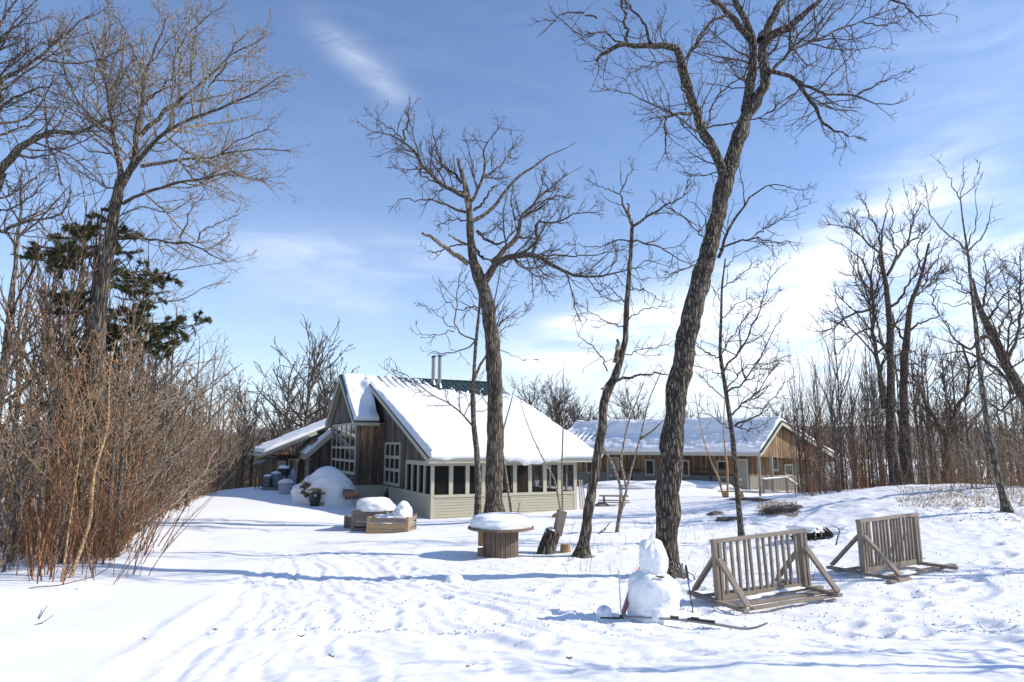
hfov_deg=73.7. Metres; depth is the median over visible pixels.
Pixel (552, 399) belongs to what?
bare tree
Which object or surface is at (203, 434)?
bare tree
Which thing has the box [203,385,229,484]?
bare tree
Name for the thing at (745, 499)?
rock
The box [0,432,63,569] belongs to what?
shrub
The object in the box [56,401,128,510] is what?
young tree
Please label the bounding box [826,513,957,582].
bike rack
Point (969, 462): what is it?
shrub
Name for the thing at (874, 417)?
sapling
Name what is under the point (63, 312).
bare tree
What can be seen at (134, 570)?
shrub
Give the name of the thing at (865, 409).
sapling
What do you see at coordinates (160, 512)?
sapling
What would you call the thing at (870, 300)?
bare tree
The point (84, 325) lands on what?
young tree
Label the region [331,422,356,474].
tall window
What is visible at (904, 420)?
bare tree
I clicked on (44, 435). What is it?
young tree
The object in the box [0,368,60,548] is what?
young tree
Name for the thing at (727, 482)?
birch sapling
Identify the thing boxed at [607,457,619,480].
door
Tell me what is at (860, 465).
bare tree
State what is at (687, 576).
ski pole
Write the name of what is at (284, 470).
grill
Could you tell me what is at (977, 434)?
bare tree
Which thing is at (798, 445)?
sapling
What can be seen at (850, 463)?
sapling
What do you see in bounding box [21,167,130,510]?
bare tree
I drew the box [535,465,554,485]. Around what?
bare tree
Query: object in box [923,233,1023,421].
bare tree
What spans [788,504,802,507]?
rock
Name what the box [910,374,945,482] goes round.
bare tree
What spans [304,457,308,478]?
window
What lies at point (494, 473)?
oak tree
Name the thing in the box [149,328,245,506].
beech tree
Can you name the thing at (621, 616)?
ski pole
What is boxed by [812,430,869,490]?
shrub
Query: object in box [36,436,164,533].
shrub
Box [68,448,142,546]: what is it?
shrub
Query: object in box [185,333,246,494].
beech tree
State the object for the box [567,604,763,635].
snow crumbs
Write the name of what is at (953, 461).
shrub
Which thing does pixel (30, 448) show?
shrub
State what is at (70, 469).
young tree
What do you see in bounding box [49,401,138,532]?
shrub
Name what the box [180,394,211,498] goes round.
bare tree
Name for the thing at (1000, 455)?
shrub
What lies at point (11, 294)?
bare tree
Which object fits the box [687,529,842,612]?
bike rack
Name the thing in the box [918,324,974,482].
bare tree
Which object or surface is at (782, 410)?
bare tree
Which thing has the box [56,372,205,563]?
shrub
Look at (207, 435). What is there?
bare tree
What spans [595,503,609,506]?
stone
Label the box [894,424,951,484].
shrub
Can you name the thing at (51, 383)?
young tree
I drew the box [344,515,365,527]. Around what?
compost box
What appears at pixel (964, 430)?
bare tree
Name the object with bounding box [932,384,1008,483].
bare tree
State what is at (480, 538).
wood block
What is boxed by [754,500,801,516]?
dry grass
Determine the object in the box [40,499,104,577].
shrub
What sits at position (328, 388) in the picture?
bare tree
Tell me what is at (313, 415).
bare tree
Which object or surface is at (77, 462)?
shrub
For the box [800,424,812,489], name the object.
sapling
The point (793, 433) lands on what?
sapling
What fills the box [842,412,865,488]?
sapling
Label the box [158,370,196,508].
bare tree
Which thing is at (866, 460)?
bare tree
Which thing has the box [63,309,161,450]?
bare tree
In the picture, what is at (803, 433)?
sapling
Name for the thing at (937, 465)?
shrub
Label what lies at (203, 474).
bare tree
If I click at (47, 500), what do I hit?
shrub
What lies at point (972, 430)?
bare tree
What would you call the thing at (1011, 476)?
shrub
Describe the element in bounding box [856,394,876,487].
sapling
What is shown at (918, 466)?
shrub
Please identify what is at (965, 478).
shrub
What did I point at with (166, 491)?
shrub
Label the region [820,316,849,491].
sapling
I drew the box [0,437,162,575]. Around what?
shrub
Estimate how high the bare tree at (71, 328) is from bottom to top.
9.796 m
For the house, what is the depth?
32.84 m
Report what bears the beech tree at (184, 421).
on the snow ground at (180, 602)
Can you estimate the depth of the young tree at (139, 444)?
16.62 m
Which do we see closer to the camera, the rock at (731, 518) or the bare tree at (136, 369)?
the rock at (731, 518)
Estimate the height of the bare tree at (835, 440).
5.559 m
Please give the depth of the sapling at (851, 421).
25.91 m
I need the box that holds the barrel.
[270,471,281,486]
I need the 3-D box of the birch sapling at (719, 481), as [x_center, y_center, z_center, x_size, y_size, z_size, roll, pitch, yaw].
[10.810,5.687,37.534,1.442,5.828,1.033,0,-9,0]
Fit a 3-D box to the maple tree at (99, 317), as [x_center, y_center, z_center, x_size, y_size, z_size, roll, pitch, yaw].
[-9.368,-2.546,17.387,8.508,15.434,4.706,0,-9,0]
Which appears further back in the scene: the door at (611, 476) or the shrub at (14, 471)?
the door at (611, 476)
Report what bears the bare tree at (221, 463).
on the snow ground at (180, 602)
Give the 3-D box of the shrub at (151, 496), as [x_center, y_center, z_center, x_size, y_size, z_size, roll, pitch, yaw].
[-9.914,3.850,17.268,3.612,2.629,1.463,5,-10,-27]
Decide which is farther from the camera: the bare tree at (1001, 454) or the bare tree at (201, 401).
the bare tree at (1001, 454)
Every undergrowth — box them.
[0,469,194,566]
[184,468,263,488]
[535,466,835,487]
[799,456,1022,494]
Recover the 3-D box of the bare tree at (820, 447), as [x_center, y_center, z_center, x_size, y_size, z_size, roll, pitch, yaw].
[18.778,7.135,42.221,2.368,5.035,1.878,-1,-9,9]
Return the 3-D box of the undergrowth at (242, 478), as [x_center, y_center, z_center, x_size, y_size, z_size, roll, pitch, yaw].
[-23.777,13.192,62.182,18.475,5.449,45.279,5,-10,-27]
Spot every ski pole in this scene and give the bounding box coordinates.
[600,570,623,618]
[685,565,694,612]
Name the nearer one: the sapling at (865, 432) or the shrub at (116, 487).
the shrub at (116, 487)
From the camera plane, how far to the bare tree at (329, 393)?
61.81 m
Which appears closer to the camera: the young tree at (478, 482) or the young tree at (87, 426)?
the young tree at (87, 426)
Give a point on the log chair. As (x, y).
(548, 543)
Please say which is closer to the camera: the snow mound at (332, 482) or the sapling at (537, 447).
the sapling at (537, 447)
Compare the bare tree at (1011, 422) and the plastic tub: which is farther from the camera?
the plastic tub
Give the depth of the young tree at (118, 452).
15.69 m
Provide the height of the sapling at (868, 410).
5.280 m
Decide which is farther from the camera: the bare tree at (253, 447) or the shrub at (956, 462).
the bare tree at (253, 447)
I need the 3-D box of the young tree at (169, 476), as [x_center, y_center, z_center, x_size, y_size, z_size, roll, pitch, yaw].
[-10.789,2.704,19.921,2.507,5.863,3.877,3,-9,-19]
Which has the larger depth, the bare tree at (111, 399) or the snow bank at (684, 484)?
the snow bank at (684, 484)
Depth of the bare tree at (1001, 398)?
28.59 m
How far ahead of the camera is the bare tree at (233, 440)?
66.48 m
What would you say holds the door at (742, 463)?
in the long building
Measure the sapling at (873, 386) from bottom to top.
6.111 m
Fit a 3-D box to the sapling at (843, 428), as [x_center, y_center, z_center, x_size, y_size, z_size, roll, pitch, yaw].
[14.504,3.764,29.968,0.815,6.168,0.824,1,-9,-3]
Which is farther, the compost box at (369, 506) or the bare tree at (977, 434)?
the bare tree at (977, 434)
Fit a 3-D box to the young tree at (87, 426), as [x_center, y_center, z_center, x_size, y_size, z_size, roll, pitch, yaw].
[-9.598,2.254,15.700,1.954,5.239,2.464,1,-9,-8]
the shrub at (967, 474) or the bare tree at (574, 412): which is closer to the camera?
the shrub at (967, 474)
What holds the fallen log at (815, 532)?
on the snow ground at (180, 602)
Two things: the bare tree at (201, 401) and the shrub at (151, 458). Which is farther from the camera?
the bare tree at (201, 401)
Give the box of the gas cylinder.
[289,468,296,484]
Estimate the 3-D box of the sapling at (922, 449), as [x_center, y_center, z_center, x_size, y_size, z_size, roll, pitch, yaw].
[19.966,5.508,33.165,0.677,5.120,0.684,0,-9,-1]
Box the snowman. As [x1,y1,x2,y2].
[613,539,698,624]
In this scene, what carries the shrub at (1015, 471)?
on the snow ground at (180, 602)
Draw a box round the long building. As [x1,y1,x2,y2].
[563,416,843,492]
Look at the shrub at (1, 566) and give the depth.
13.25 m
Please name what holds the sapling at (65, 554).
on the snow ground at (180, 602)
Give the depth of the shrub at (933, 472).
24.15 m
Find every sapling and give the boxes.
[2,331,17,571]
[28,565,112,588]
[41,362,81,569]
[56,400,84,581]
[68,340,115,577]
[144,457,165,554]
[473,382,515,511]
[518,393,560,509]
[560,371,569,509]
[596,370,663,531]
[693,392,722,496]
[721,374,729,495]
[782,382,800,492]
[786,338,809,492]
[786,398,816,489]
[787,386,809,491]
[788,351,811,491]
[790,427,809,481]
[795,388,806,484]
[798,374,825,483]
[799,351,833,491]
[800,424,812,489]
[800,430,820,480]
[802,362,828,490]
[802,381,826,488]
[804,308,861,489]
[805,370,831,488]
[808,397,836,466]
[810,356,846,492]
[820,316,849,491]
[824,376,855,460]
[825,395,839,489]
[831,359,848,485]
[837,370,867,488]
[837,406,860,486]
[838,392,854,486]
[841,407,867,477]
[842,348,883,486]
[842,405,863,472]
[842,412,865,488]
[846,340,901,485]
[849,366,866,483]
[851,387,873,487]
[851,400,874,487]
[852,316,873,486]
[855,348,872,487]
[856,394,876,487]
[857,335,881,485]
[858,389,883,486]
[861,374,881,486]
[861,375,885,464]
[863,372,883,482]
[869,411,898,483]
[870,396,887,484]
[872,350,897,446]
[875,331,913,471]
[883,308,931,484]
[884,333,910,468]
[895,414,914,464]
[896,369,921,484]
[909,424,923,484]
[910,389,925,476]
[912,355,931,480]
[913,409,927,484]
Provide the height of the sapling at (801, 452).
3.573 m
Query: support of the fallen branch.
on the snow ground at (180, 602)
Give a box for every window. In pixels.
[287,459,297,477]
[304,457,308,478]
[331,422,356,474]
[383,442,400,486]
[503,465,511,488]
[586,462,591,472]
[645,459,654,475]
[682,460,689,476]
[716,460,725,477]
[769,457,778,470]
[784,464,792,475]
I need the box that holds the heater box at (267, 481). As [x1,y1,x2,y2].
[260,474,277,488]
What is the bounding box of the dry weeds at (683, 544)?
[561,509,815,579]
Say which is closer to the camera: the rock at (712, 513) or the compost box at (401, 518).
the compost box at (401, 518)
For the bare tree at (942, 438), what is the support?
on the snow ground at (180, 602)
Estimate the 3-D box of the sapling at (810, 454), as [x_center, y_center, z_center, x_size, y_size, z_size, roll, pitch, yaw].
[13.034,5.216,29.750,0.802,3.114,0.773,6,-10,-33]
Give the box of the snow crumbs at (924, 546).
[699,513,1023,580]
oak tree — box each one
[349,93,650,512]
[529,0,958,578]
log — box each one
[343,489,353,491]
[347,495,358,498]
[560,543,570,552]
[786,523,834,540]
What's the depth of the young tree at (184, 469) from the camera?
21.27 m
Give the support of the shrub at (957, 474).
on the snow ground at (180, 602)
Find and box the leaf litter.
[917,496,1023,521]
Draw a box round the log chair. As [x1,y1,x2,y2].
[536,509,566,554]
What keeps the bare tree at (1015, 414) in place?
on the snow ground at (180, 602)
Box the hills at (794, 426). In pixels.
[1,423,1023,459]
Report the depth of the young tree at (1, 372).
16.35 m
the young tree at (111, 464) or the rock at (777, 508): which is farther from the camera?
the rock at (777, 508)
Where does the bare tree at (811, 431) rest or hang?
on the snow ground at (180, 602)
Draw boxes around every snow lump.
[444,573,462,582]
[596,605,611,620]
[680,563,690,575]
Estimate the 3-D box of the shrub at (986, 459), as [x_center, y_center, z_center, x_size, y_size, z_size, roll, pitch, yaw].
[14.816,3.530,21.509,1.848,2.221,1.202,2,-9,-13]
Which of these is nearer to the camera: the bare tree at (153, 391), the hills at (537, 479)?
the bare tree at (153, 391)
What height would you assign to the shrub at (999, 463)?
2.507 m
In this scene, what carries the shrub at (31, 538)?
on the snow ground at (180, 602)
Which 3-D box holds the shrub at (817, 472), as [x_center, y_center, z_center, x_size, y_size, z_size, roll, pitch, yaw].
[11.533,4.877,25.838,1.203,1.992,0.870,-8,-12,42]
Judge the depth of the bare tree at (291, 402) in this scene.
51.66 m
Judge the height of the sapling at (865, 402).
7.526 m
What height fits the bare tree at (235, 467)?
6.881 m
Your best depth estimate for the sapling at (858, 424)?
30.87 m
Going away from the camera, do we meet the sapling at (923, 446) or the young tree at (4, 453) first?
the young tree at (4, 453)
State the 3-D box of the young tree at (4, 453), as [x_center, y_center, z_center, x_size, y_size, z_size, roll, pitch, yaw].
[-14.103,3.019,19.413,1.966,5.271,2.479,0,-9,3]
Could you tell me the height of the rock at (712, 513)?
0.239 m
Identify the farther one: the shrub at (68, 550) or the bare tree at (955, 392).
the bare tree at (955, 392)
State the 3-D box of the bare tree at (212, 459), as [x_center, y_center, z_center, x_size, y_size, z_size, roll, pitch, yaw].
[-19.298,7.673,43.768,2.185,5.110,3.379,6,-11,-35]
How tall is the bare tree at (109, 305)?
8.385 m
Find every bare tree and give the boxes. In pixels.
[0,118,87,430]
[0,212,56,511]
[0,216,166,532]
[0,235,110,543]
[0,270,78,429]
[0,313,198,514]
[1,302,69,460]
[2,214,156,401]
[2,327,76,489]
[13,201,99,511]
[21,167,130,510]
[25,261,91,441]
[32,175,145,502]
[36,243,85,480]
[60,337,172,510]
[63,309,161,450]
[71,227,178,483]
[87,244,161,422]
[89,311,213,496]
[107,331,173,531]
[107,356,193,481]
[123,337,152,414]
[131,334,226,499]
[137,375,206,518]
[144,312,197,508]
[151,290,200,486]
[154,369,212,497]
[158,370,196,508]
[165,347,221,502]
[170,373,237,490]
[173,366,233,491]
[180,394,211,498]
[181,385,226,498]
[182,396,232,481]
[198,407,249,490]
[198,422,236,471]
[198,431,230,485]
[198,433,233,484]
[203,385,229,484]
[203,436,227,486]
[204,388,250,488]
[207,359,247,489]
[208,396,269,487]
[214,416,252,473]
[216,422,263,488]
[218,365,271,487]
[221,419,265,486]
[221,433,249,488]
[227,427,272,485]
[230,391,252,487]
[233,394,260,485]
[238,384,269,486]
[244,425,287,487]
[245,432,265,485]
[247,314,355,452]
[250,346,318,455]
[253,409,296,478]
[278,399,313,454]
[292,387,330,453]
[293,399,330,453]
[298,340,359,430]
[316,372,344,428]
[505,372,553,411]
[527,379,587,427]
[528,393,558,485]
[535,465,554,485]
[536,370,579,483]
[538,382,575,485]
[561,392,594,428]
[564,397,597,423]
[577,405,609,419]
[607,378,648,419]
[619,389,661,419]
[686,405,704,417]
[752,401,785,419]
[761,393,806,475]
[797,181,948,485]
[798,412,827,474]
[806,407,830,477]
[806,418,833,474]
[809,414,847,466]
[814,423,866,476]
[822,420,841,470]
[842,375,864,476]
[851,425,875,484]
[855,442,870,483]
[879,221,959,484]
[895,320,994,482]
[897,321,945,483]
[898,360,934,480]
[909,335,940,482]
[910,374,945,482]
[912,401,967,471]
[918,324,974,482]
[918,376,961,465]
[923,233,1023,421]
[926,327,981,469]
[926,443,932,483]
[927,354,973,483]
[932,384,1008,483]
[933,355,999,483]
[940,398,984,477]
[950,334,1023,486]
[957,410,980,475]
[958,372,997,484]
[958,384,999,482]
[966,405,1006,458]
[978,374,1023,466]
[978,378,1019,476]
[981,344,1022,482]
[990,391,1023,473]
[991,416,1023,476]
[994,366,1023,456]
[995,426,1014,469]
[999,382,1023,450]
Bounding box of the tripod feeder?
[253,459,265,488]
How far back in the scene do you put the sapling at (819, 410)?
26.21 m
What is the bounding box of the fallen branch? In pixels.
[830,524,839,544]
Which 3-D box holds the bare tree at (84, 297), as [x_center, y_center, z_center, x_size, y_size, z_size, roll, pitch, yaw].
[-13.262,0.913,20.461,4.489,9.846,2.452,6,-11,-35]
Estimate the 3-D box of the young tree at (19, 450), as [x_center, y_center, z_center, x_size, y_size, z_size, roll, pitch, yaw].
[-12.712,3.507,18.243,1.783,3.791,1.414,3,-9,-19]
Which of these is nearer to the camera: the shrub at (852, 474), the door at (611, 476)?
the shrub at (852, 474)
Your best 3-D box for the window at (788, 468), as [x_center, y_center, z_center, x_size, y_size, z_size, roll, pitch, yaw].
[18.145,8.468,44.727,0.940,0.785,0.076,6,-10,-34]
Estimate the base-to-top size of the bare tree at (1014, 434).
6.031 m
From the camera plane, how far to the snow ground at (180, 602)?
9.27 m
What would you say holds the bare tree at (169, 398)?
on the snow ground at (180, 602)
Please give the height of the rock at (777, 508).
0.250 m
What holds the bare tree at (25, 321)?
on the snow ground at (180, 602)
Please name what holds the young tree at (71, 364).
on the snow ground at (180, 602)
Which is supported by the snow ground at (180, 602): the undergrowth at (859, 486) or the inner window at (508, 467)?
the undergrowth at (859, 486)
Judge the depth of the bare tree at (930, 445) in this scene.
29.93 m
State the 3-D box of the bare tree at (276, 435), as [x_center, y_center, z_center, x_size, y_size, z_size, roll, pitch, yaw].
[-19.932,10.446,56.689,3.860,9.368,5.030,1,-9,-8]
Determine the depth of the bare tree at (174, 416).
25.35 m
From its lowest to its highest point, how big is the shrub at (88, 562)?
3.155 m
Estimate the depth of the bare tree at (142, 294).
24.15 m
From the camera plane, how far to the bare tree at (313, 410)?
56.94 m
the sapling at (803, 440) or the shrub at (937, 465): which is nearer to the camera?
the shrub at (937, 465)
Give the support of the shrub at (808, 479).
on the snow ground at (180, 602)
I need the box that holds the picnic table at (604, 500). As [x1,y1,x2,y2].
[598,495,629,505]
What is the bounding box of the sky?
[0,0,1023,431]
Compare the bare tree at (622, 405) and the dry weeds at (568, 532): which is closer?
the dry weeds at (568, 532)
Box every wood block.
[477,548,482,556]
[478,532,482,545]
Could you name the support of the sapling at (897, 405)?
on the snow ground at (180, 602)
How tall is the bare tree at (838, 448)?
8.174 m
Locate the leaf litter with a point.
(923, 506)
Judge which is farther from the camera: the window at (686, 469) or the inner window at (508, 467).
the window at (686, 469)
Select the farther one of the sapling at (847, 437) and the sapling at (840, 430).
the sapling at (847, 437)
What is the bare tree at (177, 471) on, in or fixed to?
on the snow ground at (180, 602)
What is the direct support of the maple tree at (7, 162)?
on the snow ground at (180, 602)
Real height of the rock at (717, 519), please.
0.178 m
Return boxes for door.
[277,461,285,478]
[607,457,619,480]
[737,459,748,489]
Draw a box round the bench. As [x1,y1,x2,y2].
[718,491,747,496]
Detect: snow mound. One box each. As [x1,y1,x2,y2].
[290,475,310,502]
[300,466,355,504]
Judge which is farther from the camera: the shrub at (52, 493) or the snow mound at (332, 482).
the snow mound at (332, 482)
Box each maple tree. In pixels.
[0,0,151,250]
[16,0,310,520]
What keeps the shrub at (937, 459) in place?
on the snow ground at (180, 602)
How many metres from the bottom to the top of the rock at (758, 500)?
0.106 m
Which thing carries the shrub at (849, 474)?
on the snow ground at (180, 602)
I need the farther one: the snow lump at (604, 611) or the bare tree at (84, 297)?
the bare tree at (84, 297)
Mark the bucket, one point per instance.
(314, 498)
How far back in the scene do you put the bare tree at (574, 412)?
53.18 m
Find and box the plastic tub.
[277,479,293,493]
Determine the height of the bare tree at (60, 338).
10.827 m
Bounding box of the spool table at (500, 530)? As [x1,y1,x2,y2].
[468,512,533,558]
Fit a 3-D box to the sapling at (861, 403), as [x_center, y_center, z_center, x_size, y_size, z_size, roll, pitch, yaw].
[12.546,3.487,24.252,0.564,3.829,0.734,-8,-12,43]
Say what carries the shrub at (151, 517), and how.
on the snow ground at (180, 602)
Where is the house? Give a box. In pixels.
[249,355,602,518]
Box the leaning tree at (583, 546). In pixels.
[564,158,702,558]
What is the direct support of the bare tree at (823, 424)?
on the snow ground at (180, 602)
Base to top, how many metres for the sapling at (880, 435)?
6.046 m
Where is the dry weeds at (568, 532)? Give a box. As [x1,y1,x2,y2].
[522,518,642,559]
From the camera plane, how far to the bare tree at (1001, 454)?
65.13 m
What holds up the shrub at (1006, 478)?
on the snow ground at (180, 602)
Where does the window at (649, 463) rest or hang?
in the long building
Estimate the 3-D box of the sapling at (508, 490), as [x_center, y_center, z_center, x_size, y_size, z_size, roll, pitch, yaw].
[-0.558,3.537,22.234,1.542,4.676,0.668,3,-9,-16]
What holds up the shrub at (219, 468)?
on the snow ground at (180, 602)
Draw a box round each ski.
[622,524,655,615]
[623,615,767,629]
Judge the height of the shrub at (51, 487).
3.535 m
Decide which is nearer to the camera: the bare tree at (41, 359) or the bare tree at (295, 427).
the bare tree at (41, 359)
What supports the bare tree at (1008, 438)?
on the snow ground at (180, 602)
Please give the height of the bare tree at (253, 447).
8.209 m
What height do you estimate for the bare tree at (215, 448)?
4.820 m
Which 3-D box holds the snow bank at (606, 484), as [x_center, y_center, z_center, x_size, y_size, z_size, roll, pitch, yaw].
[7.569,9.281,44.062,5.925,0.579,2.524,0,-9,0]
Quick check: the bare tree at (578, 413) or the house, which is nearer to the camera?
the house
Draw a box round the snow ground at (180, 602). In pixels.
[0,458,1023,681]
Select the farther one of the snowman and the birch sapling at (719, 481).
the birch sapling at (719, 481)
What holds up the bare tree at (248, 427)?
on the snow ground at (180, 602)
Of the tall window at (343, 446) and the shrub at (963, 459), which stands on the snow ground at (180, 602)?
the shrub at (963, 459)
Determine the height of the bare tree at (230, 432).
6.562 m
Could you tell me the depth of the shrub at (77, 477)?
13.81 m
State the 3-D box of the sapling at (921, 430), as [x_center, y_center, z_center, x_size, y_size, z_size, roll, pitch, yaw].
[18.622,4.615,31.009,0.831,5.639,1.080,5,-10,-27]
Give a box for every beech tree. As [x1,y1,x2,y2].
[1,270,230,494]
[91,290,241,516]
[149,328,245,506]
[165,361,219,509]
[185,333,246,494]
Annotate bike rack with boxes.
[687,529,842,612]
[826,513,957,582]
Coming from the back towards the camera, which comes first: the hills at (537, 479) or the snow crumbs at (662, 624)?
the hills at (537, 479)
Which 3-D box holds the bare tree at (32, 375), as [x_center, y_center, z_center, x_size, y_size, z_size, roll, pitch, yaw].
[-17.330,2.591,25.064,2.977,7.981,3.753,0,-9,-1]
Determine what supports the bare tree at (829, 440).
on the snow ground at (180, 602)
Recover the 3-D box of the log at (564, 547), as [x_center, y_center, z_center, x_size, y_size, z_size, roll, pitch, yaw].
[1.188,4.623,15.182,0.251,0.210,0.233,0,-9,0]
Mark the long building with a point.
(760, 457)
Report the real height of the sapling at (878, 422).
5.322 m
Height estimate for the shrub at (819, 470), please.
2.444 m
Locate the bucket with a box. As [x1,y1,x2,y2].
[309,493,321,505]
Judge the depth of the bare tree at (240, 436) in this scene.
44.03 m
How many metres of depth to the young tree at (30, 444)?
14.33 m
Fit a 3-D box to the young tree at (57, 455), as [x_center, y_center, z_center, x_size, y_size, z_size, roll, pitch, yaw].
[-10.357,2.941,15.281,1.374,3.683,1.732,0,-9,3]
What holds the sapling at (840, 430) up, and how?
on the snow ground at (180, 602)
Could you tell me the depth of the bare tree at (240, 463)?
48.12 m
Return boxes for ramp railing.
[762,476,800,493]
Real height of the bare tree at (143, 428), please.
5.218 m
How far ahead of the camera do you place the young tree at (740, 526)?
17.02 m
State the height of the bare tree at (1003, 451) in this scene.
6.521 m
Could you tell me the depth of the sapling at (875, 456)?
26.81 m
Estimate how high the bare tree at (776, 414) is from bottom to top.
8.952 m
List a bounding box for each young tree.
[0,301,107,554]
[0,320,34,453]
[0,344,67,523]
[0,356,119,563]
[0,359,46,497]
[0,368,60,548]
[0,371,68,561]
[0,405,60,501]
[14,302,132,434]
[15,383,46,500]
[21,393,88,545]
[23,379,88,468]
[28,347,151,475]
[33,359,91,539]
[43,325,145,549]
[54,344,205,520]
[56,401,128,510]
[63,337,203,535]
[72,348,160,486]
[73,327,182,536]
[74,355,216,519]
[77,283,157,556]
[85,344,210,497]
[87,405,151,523]
[107,342,192,509]
[124,378,175,498]
[377,262,540,515]
[688,234,797,540]
[911,153,1023,512]
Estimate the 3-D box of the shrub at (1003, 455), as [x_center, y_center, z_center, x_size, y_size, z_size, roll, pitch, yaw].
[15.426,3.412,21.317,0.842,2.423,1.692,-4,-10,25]
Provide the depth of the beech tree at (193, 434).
24.20 m
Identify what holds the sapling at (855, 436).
on the snow ground at (180, 602)
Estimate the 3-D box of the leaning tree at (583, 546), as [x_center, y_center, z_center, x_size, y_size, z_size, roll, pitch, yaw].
[2.788,0.141,15.094,3.162,9.527,2.167,0,-9,0]
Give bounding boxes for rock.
[706,511,723,515]
[715,517,730,521]
[725,498,761,500]
[726,517,736,520]
[750,499,773,501]
[757,505,799,513]
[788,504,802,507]
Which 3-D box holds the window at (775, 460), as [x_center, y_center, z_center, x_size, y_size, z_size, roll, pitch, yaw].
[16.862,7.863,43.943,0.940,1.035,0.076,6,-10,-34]
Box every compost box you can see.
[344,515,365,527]
[351,497,395,530]
[366,501,416,533]
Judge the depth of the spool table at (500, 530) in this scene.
14.18 m
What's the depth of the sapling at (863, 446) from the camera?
29.47 m
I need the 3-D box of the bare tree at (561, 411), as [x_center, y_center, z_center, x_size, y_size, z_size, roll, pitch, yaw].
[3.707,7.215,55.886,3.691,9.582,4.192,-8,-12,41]
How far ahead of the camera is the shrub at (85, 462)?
15.53 m
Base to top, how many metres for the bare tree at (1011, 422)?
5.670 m
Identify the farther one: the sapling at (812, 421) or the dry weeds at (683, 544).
the sapling at (812, 421)
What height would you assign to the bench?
0.330 m
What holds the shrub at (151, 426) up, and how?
on the snow ground at (180, 602)
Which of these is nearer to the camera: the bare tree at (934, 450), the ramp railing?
the bare tree at (934, 450)
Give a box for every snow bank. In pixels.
[584,480,637,488]
[618,480,740,488]
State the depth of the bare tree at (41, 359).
17.71 m
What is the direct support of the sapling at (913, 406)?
on the snow ground at (180, 602)
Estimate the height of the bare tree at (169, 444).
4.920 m
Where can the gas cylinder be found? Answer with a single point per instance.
(293, 474)
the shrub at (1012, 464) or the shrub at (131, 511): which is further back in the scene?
the shrub at (1012, 464)
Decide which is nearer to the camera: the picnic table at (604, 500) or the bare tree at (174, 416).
the bare tree at (174, 416)
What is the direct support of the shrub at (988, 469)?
on the snow ground at (180, 602)
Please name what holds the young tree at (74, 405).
on the snow ground at (180, 602)
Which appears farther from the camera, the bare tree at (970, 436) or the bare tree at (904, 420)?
the bare tree at (970, 436)
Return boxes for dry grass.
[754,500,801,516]
[893,480,1023,509]
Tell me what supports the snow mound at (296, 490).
on the snow ground at (180, 602)
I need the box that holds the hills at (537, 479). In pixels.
[0,443,776,495]
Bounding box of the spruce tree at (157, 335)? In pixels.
[10,204,212,495]
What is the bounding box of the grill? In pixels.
[277,465,289,478]
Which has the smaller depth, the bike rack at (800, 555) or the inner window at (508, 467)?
the bike rack at (800, 555)
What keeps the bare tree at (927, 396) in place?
on the snow ground at (180, 602)
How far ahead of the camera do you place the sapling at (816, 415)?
27.03 m
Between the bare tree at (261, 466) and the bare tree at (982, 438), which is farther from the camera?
the bare tree at (261, 466)
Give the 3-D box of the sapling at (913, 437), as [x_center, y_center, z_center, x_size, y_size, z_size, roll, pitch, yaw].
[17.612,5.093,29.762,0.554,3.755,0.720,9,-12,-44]
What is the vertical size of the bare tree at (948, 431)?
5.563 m
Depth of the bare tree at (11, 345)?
18.14 m
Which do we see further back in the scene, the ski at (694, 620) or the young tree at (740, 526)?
the young tree at (740, 526)
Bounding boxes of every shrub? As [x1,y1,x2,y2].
[0,350,102,541]
[0,353,167,549]
[0,360,126,567]
[0,360,165,540]
[0,381,89,535]
[0,386,109,565]
[0,406,53,558]
[0,423,119,557]
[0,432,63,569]
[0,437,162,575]
[0,457,160,567]
[1,365,106,543]
[1,475,115,572]
[2,408,20,505]
[12,385,155,557]
[20,408,144,548]
[22,405,77,546]
[22,433,85,575]
[23,428,90,583]
[32,351,183,505]
[33,395,192,584]
[33,453,171,556]
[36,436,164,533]
[37,443,198,521]
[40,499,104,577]
[43,452,206,549]
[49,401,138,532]
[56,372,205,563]
[58,423,177,532]
[67,474,217,577]
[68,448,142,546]
[69,336,236,550]
[77,388,158,552]
[77,449,153,558]
[78,451,240,553]
[85,405,201,541]
[151,444,197,522]
[199,447,234,495]
[201,444,243,489]
[778,453,840,495]
[792,446,822,497]
[794,434,834,495]
[801,449,824,493]
[803,444,835,491]
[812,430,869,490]
[812,459,833,490]
[815,433,869,490]
[839,447,875,488]
[840,451,861,488]
[843,448,862,490]
[849,434,882,487]
[853,429,877,485]
[867,429,917,485]
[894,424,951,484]
[895,414,959,484]
[901,426,929,484]
[907,450,984,495]
[913,439,957,483]
[917,453,947,483]
[925,447,1003,483]
[927,421,995,487]
[927,441,975,480]
[938,436,973,483]
[938,441,962,483]
[941,430,1016,485]
[946,431,962,482]
[947,443,992,484]
[950,458,970,482]
[953,458,974,487]
[955,449,976,489]
[957,406,1023,487]
[963,421,1022,485]
[964,437,1020,484]
[975,427,1021,484]
[976,420,1021,485]
[977,436,993,484]
[988,417,1017,485]
[989,453,1023,492]
[996,451,1023,485]
[1004,444,1019,485]
[1008,447,1023,484]

